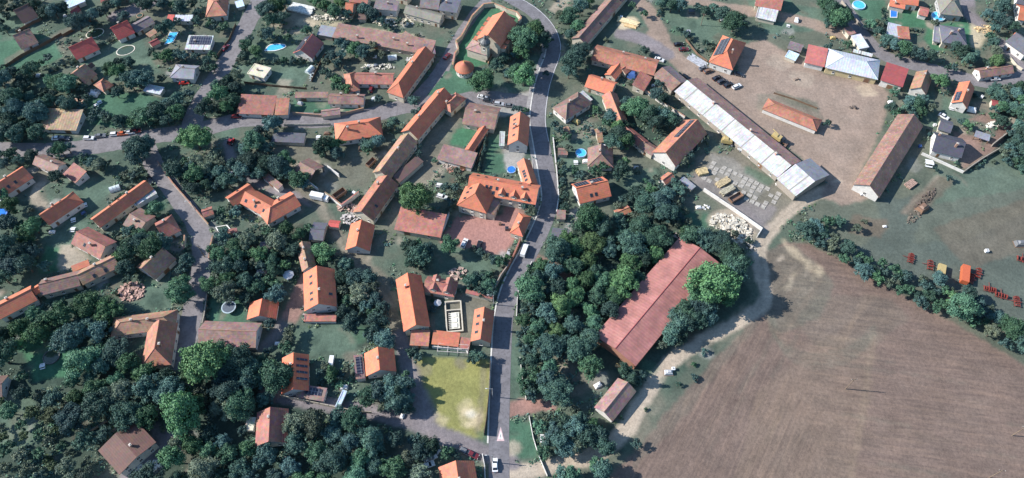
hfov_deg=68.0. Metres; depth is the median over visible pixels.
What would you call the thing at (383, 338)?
broadleaf tree
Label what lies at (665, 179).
garden shed
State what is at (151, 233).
tree
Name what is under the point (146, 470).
broadleaf tree
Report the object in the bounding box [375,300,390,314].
tree
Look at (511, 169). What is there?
round pool
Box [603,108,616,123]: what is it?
tree
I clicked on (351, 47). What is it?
broadleaf tree
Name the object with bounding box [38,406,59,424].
tree
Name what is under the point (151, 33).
carport
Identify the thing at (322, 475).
broadleaf tree
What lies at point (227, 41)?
fence
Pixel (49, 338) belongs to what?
tree
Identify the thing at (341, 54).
tree
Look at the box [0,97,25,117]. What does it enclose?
broadleaf tree
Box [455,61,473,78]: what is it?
rotunda
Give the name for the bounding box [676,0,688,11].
broadleaf tree
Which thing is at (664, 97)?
tree
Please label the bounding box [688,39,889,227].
dirt yard
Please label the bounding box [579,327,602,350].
broadleaf tree
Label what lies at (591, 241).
broadleaf tree
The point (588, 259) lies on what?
broadleaf tree
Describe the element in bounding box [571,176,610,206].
house
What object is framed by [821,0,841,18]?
broadleaf tree
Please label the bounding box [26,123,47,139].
broadleaf tree
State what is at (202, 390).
tree
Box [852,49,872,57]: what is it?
shelter
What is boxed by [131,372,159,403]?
broadleaf tree
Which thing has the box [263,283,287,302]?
broadleaf tree
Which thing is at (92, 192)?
lawn
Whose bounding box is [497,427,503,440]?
road marking
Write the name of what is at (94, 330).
broadleaf tree
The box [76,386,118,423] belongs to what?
broadleaf tree
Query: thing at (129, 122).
tree
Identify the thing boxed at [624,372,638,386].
conifer
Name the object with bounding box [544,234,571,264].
broadleaf tree
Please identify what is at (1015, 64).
fence
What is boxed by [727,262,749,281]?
broadleaf tree
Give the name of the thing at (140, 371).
broadleaf tree
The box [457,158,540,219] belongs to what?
manor
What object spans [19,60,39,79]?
broadleaf tree
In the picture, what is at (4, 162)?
tree
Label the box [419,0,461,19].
townhouse
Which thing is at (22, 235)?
tree
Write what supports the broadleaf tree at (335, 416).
on the ground at (910, 166)
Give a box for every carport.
[146,29,161,39]
[972,130,990,143]
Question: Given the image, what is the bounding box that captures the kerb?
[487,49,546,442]
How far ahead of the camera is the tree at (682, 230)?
287.05 m
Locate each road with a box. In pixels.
[0,91,532,157]
[141,144,210,369]
[182,0,266,124]
[407,58,444,98]
[438,0,492,70]
[489,0,560,477]
[835,0,1023,88]
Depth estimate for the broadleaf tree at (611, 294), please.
269.22 m
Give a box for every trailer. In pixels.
[329,353,334,365]
[332,187,347,199]
[365,157,376,167]
[728,191,743,203]
[937,263,946,274]
[958,264,970,284]
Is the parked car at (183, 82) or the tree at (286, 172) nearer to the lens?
the tree at (286, 172)
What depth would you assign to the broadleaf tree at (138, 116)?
316.71 m
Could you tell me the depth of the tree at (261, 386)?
252.78 m
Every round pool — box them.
[0,209,7,214]
[507,166,515,173]
[575,148,586,157]
[852,0,865,9]
[930,11,944,21]
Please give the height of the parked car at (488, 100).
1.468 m
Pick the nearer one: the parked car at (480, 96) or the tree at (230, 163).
the tree at (230, 163)
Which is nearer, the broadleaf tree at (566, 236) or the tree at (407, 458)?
the tree at (407, 458)
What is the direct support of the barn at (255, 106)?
on the ground at (910, 166)
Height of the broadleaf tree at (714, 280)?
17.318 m
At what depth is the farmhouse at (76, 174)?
304.71 m
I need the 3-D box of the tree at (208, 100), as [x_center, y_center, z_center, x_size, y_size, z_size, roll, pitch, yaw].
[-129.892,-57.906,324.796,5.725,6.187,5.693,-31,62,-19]
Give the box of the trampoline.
[221,301,235,313]
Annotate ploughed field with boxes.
[611,241,1023,477]
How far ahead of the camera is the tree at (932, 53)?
338.03 m
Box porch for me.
[304,314,336,322]
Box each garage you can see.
[247,298,278,320]
[296,385,346,407]
[557,210,565,221]
[680,177,695,191]
[804,44,827,70]
[842,26,868,51]
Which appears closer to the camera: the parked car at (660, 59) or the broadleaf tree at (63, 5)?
the parked car at (660, 59)
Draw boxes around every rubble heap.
[88,89,100,94]
[118,281,145,301]
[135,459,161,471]
[311,14,347,20]
[336,202,356,212]
[340,212,358,224]
[361,63,394,69]
[372,18,414,26]
[442,164,451,168]
[447,166,463,174]
[448,267,466,280]
[709,213,751,243]
[746,243,755,250]
[907,203,927,223]
[914,188,935,207]
[974,25,994,32]
[985,121,997,128]
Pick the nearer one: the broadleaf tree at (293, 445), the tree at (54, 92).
the broadleaf tree at (293, 445)
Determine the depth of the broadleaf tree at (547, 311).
265.45 m
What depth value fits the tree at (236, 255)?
279.88 m
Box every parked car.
[51,136,58,140]
[58,136,70,140]
[83,136,93,140]
[94,133,105,138]
[109,132,117,136]
[117,131,127,135]
[125,130,134,134]
[131,129,141,132]
[146,175,153,184]
[179,80,189,84]
[222,44,229,50]
[231,114,241,118]
[420,460,434,467]
[423,453,437,462]
[436,193,447,199]
[443,52,450,59]
[458,446,470,456]
[460,238,468,248]
[467,449,478,459]
[475,240,482,249]
[477,94,487,98]
[482,98,493,102]
[492,458,497,471]
[493,101,503,106]
[504,103,514,107]
[654,56,664,62]
[673,42,683,46]
[679,47,688,51]
[682,73,690,79]
[698,65,708,70]
[703,68,713,73]
[711,75,721,80]
[717,78,726,83]
[723,81,732,87]
[732,83,741,89]
[734,71,743,76]
[938,112,949,119]
[990,77,1000,80]
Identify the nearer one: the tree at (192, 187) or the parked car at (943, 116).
the tree at (192, 187)
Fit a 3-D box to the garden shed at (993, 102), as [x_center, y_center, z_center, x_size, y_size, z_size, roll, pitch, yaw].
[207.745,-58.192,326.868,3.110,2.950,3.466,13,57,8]
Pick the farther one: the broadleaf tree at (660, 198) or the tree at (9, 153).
the tree at (9, 153)
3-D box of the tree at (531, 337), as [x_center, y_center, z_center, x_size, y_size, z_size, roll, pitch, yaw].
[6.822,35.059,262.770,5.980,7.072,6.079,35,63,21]
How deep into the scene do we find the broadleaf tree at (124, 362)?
255.27 m
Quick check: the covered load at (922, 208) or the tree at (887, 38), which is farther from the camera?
the tree at (887, 38)
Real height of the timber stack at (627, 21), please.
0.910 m
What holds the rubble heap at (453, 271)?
on the ground at (910, 166)
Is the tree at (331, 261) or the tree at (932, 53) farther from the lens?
the tree at (932, 53)
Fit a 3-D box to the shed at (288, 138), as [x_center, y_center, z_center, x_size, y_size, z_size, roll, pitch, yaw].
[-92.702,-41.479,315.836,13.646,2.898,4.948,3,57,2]
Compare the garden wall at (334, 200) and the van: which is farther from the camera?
the garden wall at (334, 200)
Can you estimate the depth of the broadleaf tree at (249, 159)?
302.18 m
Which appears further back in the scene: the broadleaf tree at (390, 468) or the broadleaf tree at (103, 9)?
the broadleaf tree at (103, 9)
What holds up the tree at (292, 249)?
on the ground at (910, 166)
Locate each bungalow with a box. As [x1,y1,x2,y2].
[185,35,214,53]
[247,63,271,81]
[886,22,909,40]
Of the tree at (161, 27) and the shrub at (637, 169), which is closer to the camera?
the shrub at (637, 169)
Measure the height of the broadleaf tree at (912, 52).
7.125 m
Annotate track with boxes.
[5,0,1023,477]
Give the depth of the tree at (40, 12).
354.93 m
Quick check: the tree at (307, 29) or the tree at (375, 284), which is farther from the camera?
the tree at (307, 29)
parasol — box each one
[283,270,293,279]
[434,299,441,305]
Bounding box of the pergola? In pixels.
[437,343,467,354]
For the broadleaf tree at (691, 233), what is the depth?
281.76 m
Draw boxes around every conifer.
[326,364,338,381]
[394,385,401,395]
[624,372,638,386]
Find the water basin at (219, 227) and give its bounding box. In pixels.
[215,225,229,231]
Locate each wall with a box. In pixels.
[90,420,107,431]
[157,161,208,225]
[182,235,185,272]
[201,293,208,323]
[208,235,213,259]
[292,107,363,116]
[324,192,341,206]
[327,165,339,176]
[341,191,359,207]
[432,346,467,351]
[443,212,449,228]
[452,2,521,68]
[496,265,507,286]
[499,238,520,275]
[553,137,558,212]
[644,89,684,118]
[703,188,762,229]
[841,0,861,26]
[921,152,963,172]
[963,148,999,172]
[991,129,1012,146]
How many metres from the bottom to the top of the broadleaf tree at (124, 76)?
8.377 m
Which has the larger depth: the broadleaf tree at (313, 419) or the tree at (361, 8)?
the tree at (361, 8)
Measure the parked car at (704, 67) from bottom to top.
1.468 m
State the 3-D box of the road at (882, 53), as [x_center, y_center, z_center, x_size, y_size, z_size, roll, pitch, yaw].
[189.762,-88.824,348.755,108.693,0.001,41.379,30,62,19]
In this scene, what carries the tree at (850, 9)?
on the lawn at (92, 192)
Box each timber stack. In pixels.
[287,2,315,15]
[617,16,639,26]
[624,23,635,28]
[687,53,707,66]
[695,167,708,175]
[715,176,730,187]
[719,184,735,196]
[904,179,916,188]
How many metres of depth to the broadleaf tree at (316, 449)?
239.30 m
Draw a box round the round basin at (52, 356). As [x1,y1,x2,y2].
[42,349,59,364]
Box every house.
[0,166,35,200]
[0,375,10,399]
[12,28,38,51]
[38,191,84,228]
[65,0,86,9]
[68,37,100,62]
[71,227,117,259]
[91,180,158,230]
[110,16,154,42]
[110,309,179,368]
[169,64,199,82]
[205,0,229,20]
[245,407,288,446]
[281,352,309,395]
[293,34,323,61]
[298,241,315,272]
[303,265,337,313]
[328,92,365,107]
[334,117,382,145]
[343,71,394,93]
[345,0,399,18]
[345,219,374,253]
[353,347,395,381]
[396,0,410,4]
[402,5,444,57]
[438,460,476,477]
[462,102,500,133]
[470,306,493,346]
[499,111,529,152]
[552,92,591,123]
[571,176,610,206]
[588,144,612,170]
[709,35,745,74]
[887,0,928,19]
[930,132,965,160]
[932,25,966,48]
[934,0,962,20]
[949,81,974,112]
[1003,32,1023,59]
[1013,0,1023,24]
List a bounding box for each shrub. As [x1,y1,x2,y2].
[0,422,5,430]
[42,456,53,464]
[63,449,71,455]
[112,290,119,296]
[116,176,124,180]
[159,425,164,432]
[316,378,325,385]
[334,380,346,387]
[428,305,437,312]
[633,166,640,173]
[690,373,698,382]
[701,348,708,356]
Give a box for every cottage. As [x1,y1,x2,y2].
[71,64,97,84]
[136,248,176,281]
[155,214,181,238]
[424,274,458,299]
[584,74,656,158]
[908,70,931,95]
[972,64,1013,80]
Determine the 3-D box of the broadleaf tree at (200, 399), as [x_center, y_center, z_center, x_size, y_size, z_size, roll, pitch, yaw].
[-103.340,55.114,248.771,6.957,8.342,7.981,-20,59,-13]
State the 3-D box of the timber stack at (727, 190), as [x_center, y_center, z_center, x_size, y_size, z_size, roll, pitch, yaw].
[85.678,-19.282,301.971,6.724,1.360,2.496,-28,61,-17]
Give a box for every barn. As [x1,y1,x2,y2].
[13,3,37,24]
[40,108,85,133]
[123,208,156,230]
[198,321,262,349]
[237,94,290,118]
[295,158,323,185]
[317,23,435,55]
[394,207,446,240]
[437,144,477,171]
[571,0,626,44]
[594,378,635,421]
[596,237,717,368]
[652,119,706,170]
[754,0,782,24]
[762,98,821,133]
[851,114,922,200]
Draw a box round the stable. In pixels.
[654,66,828,199]
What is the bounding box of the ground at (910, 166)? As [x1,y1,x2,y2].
[0,0,1023,477]
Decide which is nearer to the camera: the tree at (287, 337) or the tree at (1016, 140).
the tree at (287, 337)
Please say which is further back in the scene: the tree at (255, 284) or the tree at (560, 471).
the tree at (255, 284)
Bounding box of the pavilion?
[94,78,113,94]
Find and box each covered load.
[89,91,99,97]
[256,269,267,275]
[339,385,348,390]
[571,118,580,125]
[593,381,602,389]
[626,70,637,80]
[663,370,673,375]
[914,203,929,214]
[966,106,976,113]
[1012,240,1023,247]
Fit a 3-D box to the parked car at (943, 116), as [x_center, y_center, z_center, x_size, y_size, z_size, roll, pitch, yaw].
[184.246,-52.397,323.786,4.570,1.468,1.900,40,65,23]
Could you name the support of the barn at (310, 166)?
on the ground at (910, 166)
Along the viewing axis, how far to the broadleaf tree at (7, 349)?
254.67 m
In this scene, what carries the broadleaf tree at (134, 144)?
on the ground at (910, 166)
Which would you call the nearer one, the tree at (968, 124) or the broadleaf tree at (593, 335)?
the broadleaf tree at (593, 335)
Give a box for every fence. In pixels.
[5,33,61,66]
[15,18,41,32]
[62,19,90,36]
[216,23,235,58]
[244,81,306,89]
[280,395,371,413]
[284,123,330,125]
[311,51,325,81]
[476,133,486,162]
[484,361,490,433]
[529,416,547,475]
[685,39,707,61]
[774,92,817,108]
[1007,54,1022,69]
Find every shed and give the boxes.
[70,6,80,13]
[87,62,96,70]
[148,38,160,48]
[201,206,214,219]
[228,228,238,235]
[235,0,244,10]
[260,240,273,254]
[271,132,305,145]
[309,222,327,242]
[321,108,340,119]
[328,220,340,229]
[358,13,367,22]
[551,228,568,236]
[558,148,567,157]
[563,126,569,134]
[579,91,592,101]
[594,129,603,143]
[614,205,631,215]
[659,172,673,185]
[989,99,998,106]
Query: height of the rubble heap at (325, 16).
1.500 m
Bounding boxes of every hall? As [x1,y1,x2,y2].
[824,48,879,83]
[878,62,908,89]
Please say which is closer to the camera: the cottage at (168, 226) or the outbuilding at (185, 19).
the cottage at (168, 226)
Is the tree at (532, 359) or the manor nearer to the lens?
the tree at (532, 359)
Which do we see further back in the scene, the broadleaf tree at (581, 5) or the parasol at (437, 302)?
the broadleaf tree at (581, 5)
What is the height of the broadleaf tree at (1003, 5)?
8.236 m
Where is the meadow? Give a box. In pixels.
[418,163,1023,438]
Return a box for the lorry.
[309,191,329,202]
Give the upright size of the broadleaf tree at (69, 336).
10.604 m
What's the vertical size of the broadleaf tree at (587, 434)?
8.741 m
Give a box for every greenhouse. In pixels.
[108,184,120,192]
[143,84,165,96]
[304,65,314,73]
[387,54,396,60]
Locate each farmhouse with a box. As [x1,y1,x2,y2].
[0,284,43,321]
[32,154,89,185]
[38,270,83,298]
[71,255,118,287]
[225,183,300,226]
[352,175,398,223]
[372,133,423,185]
[387,46,433,102]
[396,272,429,335]
[401,88,466,143]
[591,45,658,94]
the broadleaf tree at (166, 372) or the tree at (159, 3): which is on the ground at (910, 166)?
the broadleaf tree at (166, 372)
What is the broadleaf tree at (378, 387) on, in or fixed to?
on the ground at (910, 166)
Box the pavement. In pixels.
[526,44,544,229]
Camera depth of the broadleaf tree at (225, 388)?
247.59 m
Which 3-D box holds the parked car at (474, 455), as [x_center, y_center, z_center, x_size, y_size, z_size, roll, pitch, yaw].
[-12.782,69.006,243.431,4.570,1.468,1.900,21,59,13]
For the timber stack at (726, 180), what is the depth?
304.07 m
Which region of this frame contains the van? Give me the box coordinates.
[520,243,528,257]
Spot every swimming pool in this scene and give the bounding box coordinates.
[164,32,178,44]
[264,43,285,50]
[890,10,897,17]
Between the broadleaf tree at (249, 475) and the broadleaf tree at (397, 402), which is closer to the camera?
the broadleaf tree at (249, 475)
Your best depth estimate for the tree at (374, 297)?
269.97 m
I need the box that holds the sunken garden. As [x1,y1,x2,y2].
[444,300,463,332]
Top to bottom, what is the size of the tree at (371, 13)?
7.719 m
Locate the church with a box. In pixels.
[466,11,519,62]
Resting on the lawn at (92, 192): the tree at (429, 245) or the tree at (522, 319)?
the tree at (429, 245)
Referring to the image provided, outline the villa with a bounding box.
[98,423,158,475]
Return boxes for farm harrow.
[903,253,914,263]
[923,260,933,270]
[969,273,975,283]
[971,268,982,278]
[983,285,996,292]
[995,292,1007,298]
[1010,296,1021,306]
[1017,253,1023,262]
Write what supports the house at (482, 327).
on the ground at (910, 166)
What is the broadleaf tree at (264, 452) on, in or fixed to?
on the ground at (910, 166)
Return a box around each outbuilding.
[167,14,193,24]
[262,173,283,192]
[295,92,327,101]
[410,329,470,351]
[465,125,488,151]
[465,289,492,301]
[509,213,531,239]
[936,118,952,134]
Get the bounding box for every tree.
[0,0,7,6]
[0,3,5,13]
[0,24,11,35]
[0,69,12,87]
[0,87,24,106]
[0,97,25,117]
[0,112,17,124]
[0,121,10,142]
[0,157,8,169]
[0,188,9,197]
[0,196,18,214]
[0,214,17,229]
[0,232,17,257]
[0,253,21,277]
[0,269,13,285]
[0,326,16,340]
[0,336,16,370]
[0,400,19,419]
[1,147,19,159]
[4,66,17,79]
[4,124,23,142]
[5,243,30,264]
[7,318,29,336]
[9,154,25,165]
[10,383,31,400]
[10,447,28,461]
[12,253,35,273]
[13,73,29,86]
[13,79,31,92]
[13,338,27,352]
[15,228,35,242]
[18,120,33,132]
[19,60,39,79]
[19,322,50,343]
[20,98,49,122]
[21,216,41,234]
[23,90,37,101]
[24,149,38,160]
[25,0,41,10]
[25,305,44,322]
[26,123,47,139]
[26,245,44,256]
[33,312,50,326]
[35,214,46,226]
[36,5,46,17]
[36,260,52,271]
[37,87,48,95]
[37,93,55,107]
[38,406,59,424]
[40,300,72,326]
[41,387,62,406]
[43,74,51,86]
[45,2,60,18]
[46,72,70,90]
[46,90,60,97]
[46,147,56,156]
[47,170,63,184]
[47,321,85,353]
[47,328,61,340]
[50,141,66,157]
[51,298,67,307]
[51,401,90,434]
[52,74,78,92]
[54,455,76,477]
[55,95,65,106]
[56,1,68,15]
[59,98,77,110]
[61,141,75,152]
[61,374,81,388]
[62,344,103,381]
[63,11,90,31]
[64,388,84,405]
[68,317,83,327]
[69,289,99,317]
[70,426,98,451]
[74,465,94,477]
[76,84,88,92]
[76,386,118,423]
[80,316,98,327]
[80,371,97,386]
[80,378,107,394]
[82,157,95,166]
[82,320,113,343]
[85,7,99,20]
[90,157,104,170]
[90,357,109,374]
[92,294,126,324]
[93,424,114,441]
[94,342,105,357]
[96,4,111,17]
[99,336,129,369]
[101,61,115,76]
[105,371,124,384]
[105,378,133,409]
[107,63,125,76]
[108,400,144,432]
[109,0,121,8]
[110,87,124,97]
[110,114,127,127]
[111,252,123,261]
[113,57,123,64]
[114,237,139,259]
[114,258,135,274]
[115,352,141,373]
[116,11,129,20]
[118,71,131,86]
[119,56,135,68]
[120,134,152,159]
[121,225,133,235]
[124,77,137,89]
[124,150,143,165]
[125,117,135,127]
[128,69,142,85]
[128,231,150,252]
[128,460,166,477]
[129,106,153,126]
[130,360,156,381]
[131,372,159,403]
[134,68,154,85]
[134,234,162,258]
[134,403,158,430]
[135,0,151,11]
[138,228,156,236]
[140,133,155,148]
[145,101,165,119]
[146,200,164,216]
[151,375,185,403]
[152,52,159,59]
[153,22,168,36]
[155,0,168,9]
[155,231,173,250]
[155,445,186,470]
[157,367,174,380]
[158,48,173,62]
[158,112,174,125]
[158,389,201,440]
[160,97,168,110]
[162,18,174,31]
[162,100,176,111]
[162,161,184,179]
[163,279,195,304]
[166,103,184,120]
[167,433,185,446]
[168,91,184,105]
[168,273,191,286]
[169,48,182,60]
[169,470,187,477]
[172,0,188,14]
[174,124,214,148]
[177,339,232,385]
[178,50,189,60]
[178,253,195,267]
[178,367,203,383]
[181,433,203,454]
[182,89,194,97]
[182,161,196,170]
[182,162,203,181]
[184,386,195,395]
[186,0,197,8]
[186,153,203,163]
[186,393,206,415]
[187,182,201,195]
[187,454,220,477]
[190,16,201,24]
[192,7,204,16]
[192,385,207,400]
[193,100,214,117]
[197,160,211,173]
[198,276,214,291]
[198,424,220,443]
[198,440,217,458]
[199,179,211,190]
[201,55,211,65]
[203,96,212,105]
[204,150,218,161]
[206,83,227,99]
[206,383,218,397]
[208,63,217,73]
[209,79,222,89]
[209,98,221,111]
[209,246,228,260]
[209,399,221,415]
[210,165,229,177]
[210,254,233,273]
[212,280,235,303]
[212,364,235,384]
[212,433,231,448]
[212,468,226,477]
[213,271,236,285]
[214,226,231,242]
[214,375,242,403]
[215,442,237,467]
[216,173,237,188]
[216,339,232,351]
[218,80,234,90]
[219,101,233,113]
[220,73,232,81]
[220,342,251,377]
[220,399,245,421]
[223,387,255,422]
[224,237,242,252]
[225,158,236,168]
[226,92,240,106]
[227,81,242,95]
[227,248,243,262]
[228,205,241,216]
[229,258,248,272]
[229,457,251,477]
[230,69,244,83]
[231,161,250,182]
[235,151,263,171]
[235,271,253,287]
[236,355,261,386]
[236,375,257,393]
[238,39,251,49]
[238,143,252,153]
[238,230,256,250]
[238,440,255,456]
[241,130,267,151]
[241,469,259,477]
[246,279,265,292]
[249,45,262,55]
[249,165,267,178]
[249,245,268,261]
[251,442,277,470]
[253,125,267,133]
[254,0,280,16]
[255,353,268,364]
[255,391,274,407]
[256,27,265,38]
[256,154,270,171]
[258,142,275,154]
[258,358,293,393]
[258,381,264,389]
[261,27,275,40]
[261,114,282,132]
[262,13,279,27]
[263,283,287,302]
[264,253,279,266]
[265,229,287,250]
[266,155,290,176]
[266,468,288,477]
[267,0,286,12]
[267,263,283,276]
[273,11,290,24]
[277,149,295,164]
[277,220,294,234]
[278,164,291,178]
[278,456,301,475]
[279,259,290,269]
[280,332,293,344]
[281,411,304,433]
[282,0,293,10]
[283,242,300,255]
[283,429,305,454]
[288,169,309,186]
[290,226,305,241]
[291,469,314,477]
[297,179,310,188]
[299,407,330,437]
[300,25,311,35]
[302,440,328,464]
[306,0,320,6]
[310,243,322,257]
[311,242,336,264]
[312,136,332,157]
[312,442,347,476]
[316,0,330,12]
[316,469,332,477]
[320,425,342,448]
[324,50,336,60]
[324,254,335,264]
[325,70,336,77]
[327,3,340,19]
[328,404,344,430]
[329,137,339,147]
[329,146,344,158]
[330,74,341,82]
[331,58,341,67]
[333,0,348,9]
[333,37,346,48]
[334,270,348,283]
[335,49,346,59]
[335,304,349,320]
[337,257,350,270]
[339,39,350,49]
[339,404,367,433]
[341,9,353,18]
[341,310,363,334]
[341,432,360,452]
[342,459,368,477]
[345,40,360,57]
[345,268,363,285]
[348,281,371,304]
[348,447,373,465]
[354,43,370,58]
[356,1,371,13]
[356,425,384,458]
[357,385,375,407]
[358,299,372,313]
[360,268,377,283]
[361,140,375,148]
[364,8,379,20]
[364,281,380,295]
[364,309,389,331]
[364,456,382,475]
[366,291,382,306]
[369,134,385,146]
[369,380,386,402]
[373,328,395,348]
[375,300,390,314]
[376,15,384,23]
[377,400,389,412]
[377,454,407,477]
[381,373,405,401]
[383,393,409,414]
[385,430,403,447]
[386,116,400,129]
[394,375,415,394]
[398,181,435,214]
[399,239,418,257]
[400,449,415,467]
[404,256,417,267]
[406,390,415,404]
[407,95,419,106]
[407,243,431,265]
[408,463,432,477]
[409,438,432,461]
[419,435,439,456]
[423,241,433,258]
[440,234,461,252]
[462,273,479,288]
[467,69,494,92]
[469,350,486,362]
[479,271,492,282]
[479,278,496,293]
[489,58,505,72]
[497,52,509,63]
[505,63,523,80]
[506,25,538,48]
[509,52,518,58]
[512,45,529,59]
[513,62,535,86]
[514,272,545,304]
[515,312,530,325]
[521,59,536,70]
[523,330,538,347]
[525,352,541,367]
[526,18,544,40]
[529,317,547,335]
[530,269,548,282]
[532,256,549,271]
[532,332,563,360]
[532,419,546,434]
[535,301,556,323]
[536,367,557,384]
[536,410,550,427]
[537,30,554,48]
[538,375,573,406]
[540,434,554,447]
[541,358,559,373]
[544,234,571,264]
[544,263,563,279]
[544,276,568,296]
[545,419,562,438]
[547,320,565,337]
[549,292,571,318]
[550,430,570,453]
[554,10,562,19]
[554,412,571,431]
[555,464,566,477]
[556,334,570,351]
[557,374,569,392]
[558,439,578,457]
[559,6,580,23]
[559,229,577,242]
[560,48,586,71]
[560,63,578,78]
[562,257,584,276]
[563,314,585,332]
[563,416,585,436]
[563,464,582,477]
[564,29,576,39]
[565,276,579,289]
[565,285,585,306]
[565,334,591,362]
[569,238,586,257]
[569,436,586,453]
[570,19,584,31]
[570,221,586,235]
[571,41,592,55]
[573,0,588,14]
[573,422,597,447]
[574,201,605,230]
[574,411,588,423]
[577,271,594,288]
[578,250,598,268]
[578,354,603,382]
[579,231,606,253]
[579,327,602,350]
[582,301,600,317]
[586,314,602,330]
[586,417,599,426]
[587,264,606,273]
[587,285,606,305]
[588,424,609,448]
[589,456,604,471]
[590,459,612,477]
[591,214,612,236]
[593,271,613,290]
[593,436,616,455]
[600,301,619,319]
[602,240,616,257]
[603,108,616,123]
[603,133,625,149]
[603,234,616,245]
[604,284,630,304]
[606,125,635,144]
[608,265,639,298]
[609,212,627,227]
[610,119,624,128]
[613,228,627,238]
[614,159,631,177]
[616,229,648,255]
[617,132,635,149]
[617,253,642,269]
[617,361,632,377]
[619,96,648,117]
[620,96,630,104]
[622,120,632,126]
[622,369,633,379]
[623,185,644,207]
[628,213,651,235]
[634,189,655,213]
[634,269,645,282]
[636,251,650,268]
[639,104,657,123]
[644,223,673,248]
[645,182,656,192]
[646,113,667,132]
[646,245,663,264]
[648,192,672,212]
[649,86,663,99]
[654,203,678,222]
[655,0,667,7]
[656,106,670,121]
[657,186,675,200]
[658,92,669,102]
[661,105,672,110]
[662,322,681,345]
[665,111,680,127]
[665,307,693,333]
[666,0,677,11]
[671,177,681,191]
[672,184,687,195]
[674,298,695,317]
[674,327,687,344]
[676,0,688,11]
[676,225,690,237]
[679,225,700,245]
[682,260,742,302]
[683,313,696,331]
[688,281,712,303]
[689,300,708,314]
[690,226,714,250]
[691,311,708,329]
[696,300,719,315]
[700,5,710,15]
[702,233,716,252]
[702,309,718,325]
[707,3,718,15]
[707,225,717,234]
[707,234,734,254]
[714,5,730,21]
[716,229,731,238]
[716,292,737,306]
[718,241,746,261]
[719,9,748,31]
[722,251,750,274]
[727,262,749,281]
[795,220,818,241]
[809,218,823,233]
[817,0,834,12]
[817,227,829,238]
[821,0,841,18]
[824,17,831,27]
[825,241,838,254]
[829,7,853,28]
[834,214,846,227]
[840,4,853,12]
[840,238,856,253]
[853,262,874,281]
[863,18,876,29]
[871,269,884,285]
[872,26,885,37]
[879,34,894,44]
[884,102,897,111]
[889,37,899,51]
[889,86,900,96]
[896,40,912,54]
[901,102,915,113]
[903,95,916,106]
[906,44,918,57]
[913,96,925,108]
[914,46,929,60]
[916,106,927,119]
[917,94,929,101]
[922,288,938,300]
[927,49,938,61]
[930,73,950,88]
[932,270,948,286]
[945,290,954,301]
[946,292,985,321]
[950,41,963,51]
[951,44,971,58]
[961,52,977,66]
[961,285,977,298]
[962,119,974,130]
[970,50,980,61]
[973,301,990,319]
[974,295,985,306]
[980,8,993,20]
[982,58,993,66]
[983,323,1000,336]
[984,32,996,41]
[985,85,1000,98]
[987,37,1000,48]
[988,310,1003,322]
[989,10,1007,23]
[989,23,1001,32]
[989,54,1004,66]
[991,45,1002,55]
[991,82,1001,87]
[993,0,1011,13]
[993,89,1008,99]
[993,114,1011,128]
[995,100,1008,112]
[997,314,1023,339]
[999,14,1014,29]
[1003,142,1016,151]
[1005,101,1019,112]
[1006,91,1013,101]
[1007,21,1021,32]
[1007,133,1023,145]
[1009,87,1023,97]
[1009,334,1023,353]
[1011,105,1023,119]
[1011,119,1023,131]
[1012,156,1023,167]
[1013,80,1023,89]
[1015,125,1023,139]
[1016,94,1023,103]
[1016,142,1023,154]
[1017,163,1023,174]
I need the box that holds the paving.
[257,23,1011,416]
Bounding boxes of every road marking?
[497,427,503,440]
[527,2,560,140]
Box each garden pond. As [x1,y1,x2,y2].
[86,28,103,37]
[116,45,134,55]
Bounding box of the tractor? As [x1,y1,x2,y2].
[227,138,235,145]
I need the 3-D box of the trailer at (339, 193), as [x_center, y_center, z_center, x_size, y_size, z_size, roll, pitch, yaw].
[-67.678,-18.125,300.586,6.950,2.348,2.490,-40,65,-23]
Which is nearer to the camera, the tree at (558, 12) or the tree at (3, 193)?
the tree at (3, 193)
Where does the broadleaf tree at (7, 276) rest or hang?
on the ground at (910, 166)
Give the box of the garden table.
[925,159,933,167]
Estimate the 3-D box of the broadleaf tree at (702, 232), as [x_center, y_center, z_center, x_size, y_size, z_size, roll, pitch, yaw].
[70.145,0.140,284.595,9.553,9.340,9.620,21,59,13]
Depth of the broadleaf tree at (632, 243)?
279.17 m
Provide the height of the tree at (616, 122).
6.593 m
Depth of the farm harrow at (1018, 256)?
283.95 m
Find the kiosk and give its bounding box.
[784,41,803,62]
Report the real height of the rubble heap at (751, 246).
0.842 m
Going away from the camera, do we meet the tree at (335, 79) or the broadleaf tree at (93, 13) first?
the tree at (335, 79)
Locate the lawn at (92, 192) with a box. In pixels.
[0,0,971,456]
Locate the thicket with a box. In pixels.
[0,0,1023,477]
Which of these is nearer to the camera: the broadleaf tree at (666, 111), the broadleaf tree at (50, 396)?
the broadleaf tree at (50, 396)
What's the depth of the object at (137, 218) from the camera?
290.60 m
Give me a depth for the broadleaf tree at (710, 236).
281.53 m
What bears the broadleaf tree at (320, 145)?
on the lawn at (92, 192)
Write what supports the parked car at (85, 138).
on the road at (214, 125)
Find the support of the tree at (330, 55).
on the ground at (910, 166)
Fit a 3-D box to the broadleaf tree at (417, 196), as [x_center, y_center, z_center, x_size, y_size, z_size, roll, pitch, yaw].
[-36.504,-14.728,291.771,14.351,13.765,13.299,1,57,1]
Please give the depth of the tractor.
314.93 m
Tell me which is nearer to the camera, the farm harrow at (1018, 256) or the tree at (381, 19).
the farm harrow at (1018, 256)
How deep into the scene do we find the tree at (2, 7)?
355.40 m
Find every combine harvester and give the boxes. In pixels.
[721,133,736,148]
[771,129,789,147]
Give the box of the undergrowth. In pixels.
[0,0,1023,477]
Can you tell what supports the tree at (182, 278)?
on the ground at (910, 166)
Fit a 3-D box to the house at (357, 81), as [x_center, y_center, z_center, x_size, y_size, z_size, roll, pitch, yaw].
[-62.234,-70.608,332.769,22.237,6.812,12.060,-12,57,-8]

